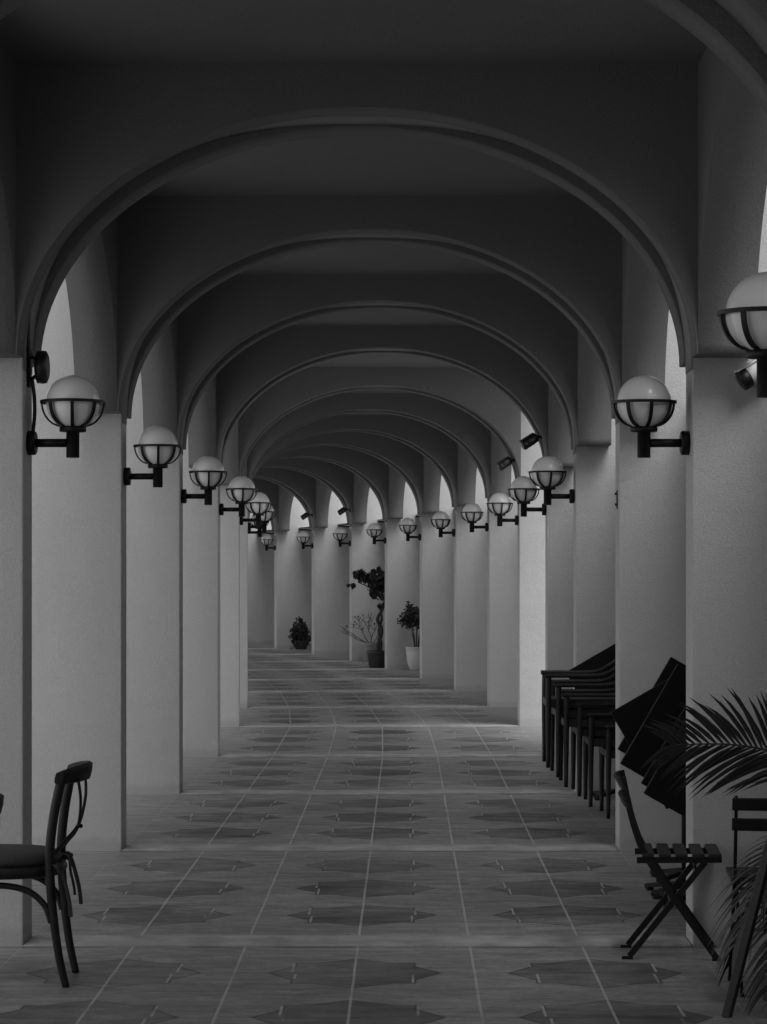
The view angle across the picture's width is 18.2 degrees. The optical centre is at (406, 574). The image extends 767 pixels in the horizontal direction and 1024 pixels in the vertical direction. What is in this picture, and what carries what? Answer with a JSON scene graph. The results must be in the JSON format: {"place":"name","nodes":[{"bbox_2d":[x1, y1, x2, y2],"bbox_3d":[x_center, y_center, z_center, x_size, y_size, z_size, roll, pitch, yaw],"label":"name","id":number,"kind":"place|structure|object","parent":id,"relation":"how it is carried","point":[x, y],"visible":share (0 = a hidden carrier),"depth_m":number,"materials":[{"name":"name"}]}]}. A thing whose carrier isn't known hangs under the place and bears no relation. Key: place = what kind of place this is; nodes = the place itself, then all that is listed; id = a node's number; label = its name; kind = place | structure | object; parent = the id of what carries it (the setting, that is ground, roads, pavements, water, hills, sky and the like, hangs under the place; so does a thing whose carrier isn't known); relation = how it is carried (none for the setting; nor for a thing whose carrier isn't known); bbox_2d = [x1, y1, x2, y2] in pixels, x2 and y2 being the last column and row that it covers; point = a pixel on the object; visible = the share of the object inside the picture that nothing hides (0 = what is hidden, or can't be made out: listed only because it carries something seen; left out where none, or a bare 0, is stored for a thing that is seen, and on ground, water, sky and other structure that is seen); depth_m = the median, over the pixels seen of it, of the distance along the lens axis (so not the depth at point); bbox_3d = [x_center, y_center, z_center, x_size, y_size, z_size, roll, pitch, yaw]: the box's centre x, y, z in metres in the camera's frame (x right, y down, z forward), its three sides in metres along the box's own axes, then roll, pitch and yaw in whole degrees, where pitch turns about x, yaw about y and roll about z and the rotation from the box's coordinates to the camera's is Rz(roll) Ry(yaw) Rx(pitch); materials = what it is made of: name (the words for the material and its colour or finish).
{"place":"outdoors","nodes":[
{"label":"outdoors","id":0,"kind":"place"},
{"bbox_2d":[24,648,691,945],"bbox_3d":[-2.061,1.556,26.633,6.547,0.028,68.119,0,0,-6],"label":"floor band","id":1,"kind":"object","parent":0,"point":[359,940],"visible":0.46,"depth_m":13.45,"materials":[{"name":"tile"}]},
{"bbox_2d":[0,644,766,1023],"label":"floor","id":2,"kind":"structure","parent":0,"point":[366,894],"depth_m":11.73,"materials":[{"name":"tile"}]},
{"bbox_2d":[0,793,3,813],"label":"cross back chair","id":3,"kind":"object","parent":2,"relation":"on","point":[1,800],"visible":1,"depth_m":7.79,"materials":[{"name":"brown wood"}]},
{"bbox_2d":[0,760,92,987],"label":"cross back chair","id":4,"kind":"object","parent":2,"relation":"on","point":[46,864],"visible":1,"depth_m":9.00,"materials":[{"name":"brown wood"}]},
{"bbox_2d":[288,616,311,648],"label":"round bush","id":5,"kind":"object","parent":2,"relation":"on","point":[299,635],"visible":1,"depth_m":49.55,"materials":[{"name":"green plant"}]},
{"bbox_2d":[340,612,384,661],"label":"bare shrub","id":6,"kind":"object","parent":2,"relation":"on","point":[367,645],"visible":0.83,"depth_m":42.53,"materials":[{"name":"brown plant"}]},
{"bbox_2d":[346,566,384,667],"bbox_3d":[-0.515,0.698,39.974,0.835,1.703,0.601,0,0,33],"label":"potted tree","id":7,"kind":"object","parent":2,"relation":"on","point":[373,580],"visible":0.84,"depth_m":39.90,"materials":[{"name":"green plant"}]},
{"bbox_2d":[0,0,766,945],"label":"arcade","id":8,"kind":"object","parent":2,"relation":"on","point":[390,262],"visible":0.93,"depth_m":13.26,"materials":[{"name":"paint"}]},
{"bbox_2d":[26,313,49,430],"bbox_3d":[-1.556,-0.881,10.120,0.089,0.587,0.139,0,0,0],"label":"floodlight","id":9,"kind":"object","parent":8,"relation":"attached to","point":[41,367],"visible":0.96,"depth_m":10.08,"materials":[{"name":"black plastic"}]},
{"bbox_2d":[26,375,105,457],"bbox_3d":[-1.434,-0.666,10.117,0.328,0.348,0.275,0,-1,1],"label":"wall lamp","id":10,"kind":"object","parent":8,"relation":"attached to","point":[72,403],"visible":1,"depth_m":10.05,"materials":[{"name":"white glass"}]},
{"bbox_2d":[123,426,181,487],"bbox_3d":[-1.434,-0.666,13.571,0.328,0.348,0.275,0,1,1],"label":"wall lamp","id":11,"kind":"object","parent":8,"relation":"attached to","point":[157,446],"visible":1,"depth_m":13.50,"materials":[{"name":"white glass"}]},
{"bbox_2d":[181,456,227,504],"bbox_3d":[-1.434,-0.666,17.024,0.329,0.348,0.275,0,0,1],"label":"wall lamp","id":12,"kind":"object","parent":8,"relation":"attached to","point":[207,472],"visible":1,"depth_m":16.96,"materials":[{"name":"white glass"}]},
{"bbox_2d":[219,476,257,516],"bbox_3d":[-1.434,-0.666,20.484,0.328,0.348,0.275,0,0,-1],"label":"wall lamp","id":13,"kind":"object","parent":8,"relation":"attached to","point":[241,489],"visible":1,"depth_m":20.42,"materials":[{"name":"white glass"}]},
{"bbox_2d":[240,492,271,525],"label":"wall lamp","id":14,"kind":"object","parent":8,"relation":"attached to","point":[258,505],"visible":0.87,"depth_m":24.42,"materials":[{"name":"white glass"}]},
{"bbox_2d":[248,514,268,536],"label":"wall lamp","id":15,"kind":"object","parent":8,"relation":"attached to","point":[258,532],"visible":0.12,"depth_m":31.66,"materials":[{"name":"black metal"}]},
{"bbox_2d":[248,504,275,531],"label":"wall lamp","id":16,"kind":"object","parent":8,"relation":"attached to","point":[266,518],"visible":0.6,"depth_m":27.86,"materials":[{"name":"white glass"}]},
{"bbox_2d":[260,534,275,550],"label":"wall lamp","id":17,"kind":"object","parent":8,"relation":"attached to","point":[266,540],"visible":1,"depth_m":50.03,"materials":[{"name":"white glass"}]},
{"bbox_2d":[297,531,312,548],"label":"wall lamp","id":18,"kind":"object","parent":8,"relation":"attached to","point":[303,537],"visible":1,"depth_m":46.49,"materials":[{"name":"white glass"}]},
{"bbox_2d":[299,527,311,530],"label":"awning","id":19,"kind":"object","parent":8,"relation":"attached to","point":[308,528],"visible":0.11,"depth_m":50.10,"materials":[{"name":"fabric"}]},
{"bbox_2d":[301,512,312,519],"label":"surveillance camera","id":20,"kind":"object","parent":8,"relation":"attached to","point":[304,515],"visible":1,"depth_m":46.32,"materials":[{"name":"black plastic"}]},
{"bbox_2d":[332,527,350,546],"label":"wall lamp","id":21,"kind":"object","parent":8,"relation":"attached to","point":[339,534],"visible":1,"depth_m":42.80,"materials":[{"name":"white glass"}]},
{"bbox_2d":[338,523,348,526],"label":"awning","id":22,"kind":"object","parent":8,"relation":"attached to","point":[344,525],"visible":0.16,"depth_m":46.54,"materials":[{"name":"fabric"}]},
{"bbox_2d":[338,507,350,514],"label":"surveillance camera","id":23,"kind":"object","parent":8,"relation":"attached to","point":[342,510],"visible":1,"depth_m":42.62,"materials":[{"name":"black plastic"}]},
{"bbox_2d":[366,523,385,543],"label":"wall lamp","id":24,"kind":"object","parent":8,"relation":"attached to","point":[374,531],"visible":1,"depth_m":39.16,"materials":[{"name":"white glass"}]},
{"bbox_2d":[399,518,420,540],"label":"wall lamp","id":25,"kind":"object","parent":8,"relation":"attached to","point":[407,526],"visible":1,"depth_m":35.51,"materials":[{"name":"white glass"}]},
{"bbox_2d":[430,511,454,536],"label":"wall lamp","id":26,"kind":"object","parent":8,"relation":"attached to","point":[440,520],"visible":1,"depth_m":31.87,"materials":[{"name":"white glass"}]},
{"bbox_2d":[460,503,487,531],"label":"wall lamp","id":27,"kind":"object","parent":8,"relation":"attached to","point":[471,513],"visible":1,"depth_m":28.02,"materials":[{"name":"white glass"}]},
{"bbox_2d":[486,492,518,525],"bbox_3d":[0.982,-0.666,24.569,0.328,0.348,0.275,0,0,0],"label":"wall lamp","id":28,"kind":"object","parent":8,"relation":"attached to","point":[499,503],"visible":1,"depth_m":24.50,"materials":[{"name":"white glass"}]},
{"bbox_2d":[496,456,515,470],"bbox_3d":[1.033,-1.123,24.343,0.248,0.147,0.094,0,0,-16],"label":"surveillance camera","id":29,"kind":"object","parent":8,"relation":"attached to","point":[504,463],"visible":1,"depth_m":24.30,"materials":[{"name":"black plastic"}]},
{"bbox_2d":[508,476,545,516],"bbox_3d":[1.028,-0.666,20.487,0.328,0.348,0.275,0,0,2],"label":"wall lamp","id":30,"kind":"object","parent":8,"relation":"attached to","point":[523,489],"visible":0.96,"depth_m":20.42,"materials":[{"name":"white glass"}]},
{"bbox_2d":[519,433,541,449],"bbox_3d":[1.077,-1.123,20.266,0.248,0.147,0.094,0,0,-10],"label":"surveillance camera","id":31,"kind":"object","parent":8,"relation":"attached to","point":[529,441],"visible":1,"depth_m":20.23,"materials":[{"name":"black plastic"}]},
{"bbox_2d":[528,456,574,504],"bbox_3d":[1.028,-0.666,17.027,0.328,0.348,0.275,0,0,0],"label":"wall lamp","id":32,"kind":"object","parent":8,"relation":"attached to","point":[547,473],"visible":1,"depth_m":16.96,"materials":[{"name":"white glass"}]},
{"bbox_2d":[615,490,617,508],"bbox_3d":[1.184,-0.422,13.554,0.016,0.105,0.036,0,0,0],"label":"bracket stub","id":33,"kind":"object","parent":8,"relation":"attached to","point":[616,503],"visible":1,"depth_m":13.55,"materials":[{"name":"black metal"}]},
{"bbox_2d":[611,375,689,457],"bbox_3d":[1.028,-0.666,10.117,0.328,0.348,0.275,0,1,-1],"label":"wall lamp","id":34,"kind":"object","parent":8,"relation":"attached to","point":[644,406],"visible":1,"depth_m":10.05,"materials":[{"name":"white glass"}]},
{"bbox_2d":[717,272,766,397],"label":"wall lamp","id":35,"kind":"object","parent":8,"relation":"attached to","point":[742,316],"visible":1,"depth_m":6.60,"materials":[{"name":"white glass"}]},
{"bbox_2d":[734,359,756,389],"bbox_3d":[1.439,-0.834,9.934,0.168,0.146,0.128,0,0,0],"label":"surveillance camera","id":36,"kind":"object","parent":8,"relation":"attached to","point":[746,376],"visible":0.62,"depth_m":9.88,"materials":[{"name":"white plastic"}]},
{"bbox_2d":[397,601,419,669],"bbox_3d":[0.100,0.989,38.866,0.456,1.122,0.550,0,0,-45],"label":"potted shrub","id":37,"kind":"object","parent":2,"relation":"on","point":[410,618],"visible":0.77,"depth_m":38.76,"materials":[{"name":"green plant"}]},
{"bbox_2d":[569,644,614,800],"bbox_3d":[1.467,0.979,16.620,0.734,1.142,0.370,0,0,0],"label":"flip top table","id":38,"kind":"object","parent":2,"relation":"on","point":[606,656],"visible":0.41,"depth_m":16.56,"materials":[{"name":"black metal"}]},
{"bbox_2d":[599,724,614,818],"bbox_3d":[1.578,1.155,15.476,0.642,0.795,0.568,0,0,0],"label":"armchair","id":39,"kind":"object","parent":2,"relation":"on","point":[608,751],"visible":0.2,"depth_m":15.22,"materials":[{"name":"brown wood"}]},
{"bbox_2d":[583,712,614,806],"bbox_3d":[1.470,1.080,15.476,0.642,0.795,0.568,0,0,0],"label":"armchair","id":40,"kind":"object","parent":39,"relation":"on","point":[591,741],"visible":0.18,"depth_m":15.22,"materials":[{"name":"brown wood"}]},
{"bbox_2d":[571,702,614,796],"bbox_3d":[1.395,1.015,15.491,0.642,0.795,0.568,0,0,0],"label":"armchair","id":41,"kind":"object","parent":40,"relation":"on","point":[580,731],"visible":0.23,"depth_m":15.23,"materials":[{"name":"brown wood"}]},
{"bbox_2d":[559,688,614,786],"bbox_3d":[1.310,0.955,15.473,0.642,0.795,0.568,0,0,0],"label":"armchair","id":42,"kind":"object","parent":41,"relation":"on","point":[567,721],"visible":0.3,"depth_m":15.22,"materials":[{"name":"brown wood"}]},
{"bbox_2d":[550,674,614,776],"bbox_3d":[1.257,0.893,15.485,0.642,0.795,0.568,0,0,-1],"label":"armchair","id":43,"kind":"object","parent":42,"relation":"on","point":[557,713],"visible":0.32,"depth_m":15.24,"materials":[{"name":"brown wood"}]},
{"bbox_2d":[541,659,614,767],"bbox_3d":[1.200,0.833,15.484,0.642,0.795,0.568,0,0,1],"label":"armchair","id":44,"kind":"object","parent":43,"relation":"on","point":[548,701],"visible":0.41,"depth_m":15.24,"materials":[{"name":"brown wood"}]},
{"bbox_2d":[611,679,685,898],"bbox_3d":[1.353,0.974,11.620,0.734,1.153,0.370,0,0,0],"label":"flip top table","id":45,"kind":"object","parent":2,"relation":"on","point":[629,717],"visible":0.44,"depth_m":11.56,"materials":[{"name":"black metal"}]},
{"bbox_2d":[618,657,685,881],"bbox_3d":[1.432,0.983,12.150,0.734,1.134,0.370,0,0,0],"label":"flip top table","id":46,"kind":"object","parent":2,"relation":"on","point":[665,674],"visible":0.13,"depth_m":12.09,"materials":[{"name":"black metal"}]},
{"bbox_2d":[620,664,685,907],"bbox_3d":[1.370,0.986,11.300,0.734,1.128,0.370,0,0,0],"label":"flip top table","id":47,"kind":"object","parent":2,"relation":"on","point":[645,746],"visible":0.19,"depth_m":11.24,"materials":[{"name":"black wood"}]},
{"bbox_2d":[641,707,685,900],"bbox_3d":[1.450,1.024,11.120,0.734,1.052,0.370,0,0,0],"label":"flip top table","id":48,"kind":"object","parent":2,"relation":"on","point":[647,778],"visible":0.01,"depth_m":11.06,"materials":[{"name":"black wood"}]},
{"bbox_2d":[644,720,685,902],"bbox_3d":[1.445,1.039,10.950,0.734,1.022,0.370,0,0,0],"label":"flip top table","id":49,"kind":"object","parent":2,"relation":"on","point":[657,789],"visible":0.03,"depth_m":10.89,"materials":[{"name":"black metal"}]},
{"bbox_2d":[614,770,721,960],"bbox_3d":[1.062,1.181,9.801,0.431,0.738,0.370,0,0,4],"label":"folding chair","id":50,"kind":"object","parent":2,"relation":"on","point":[664,852],"visible":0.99,"depth_m":9.65,"materials":[{"name":"black wood"}]},
{"bbox_2d":[640,688,766,1016],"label":"palm plant","id":51,"kind":"object","parent":2,"relation":"on","point":[670,734],"visible":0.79,"depth_m":8.79,"materials":[{"name":"plant"}]},
{"bbox_2d":[722,837,766,1017],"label":"wooden table","id":52,"kind":"object","parent":2,"relation":"on","point":[745,942],"visible":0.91,"depth_m":8.35,"materials":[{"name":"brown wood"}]},
{"bbox_2d":[725,796,766,996],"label":"folding chair","id":53,"kind":"object","parent":2,"relation":"on","point":[749,804],"visible":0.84,"depth_m":8.80,"materials":[{"name":"black wood"}]}
]}

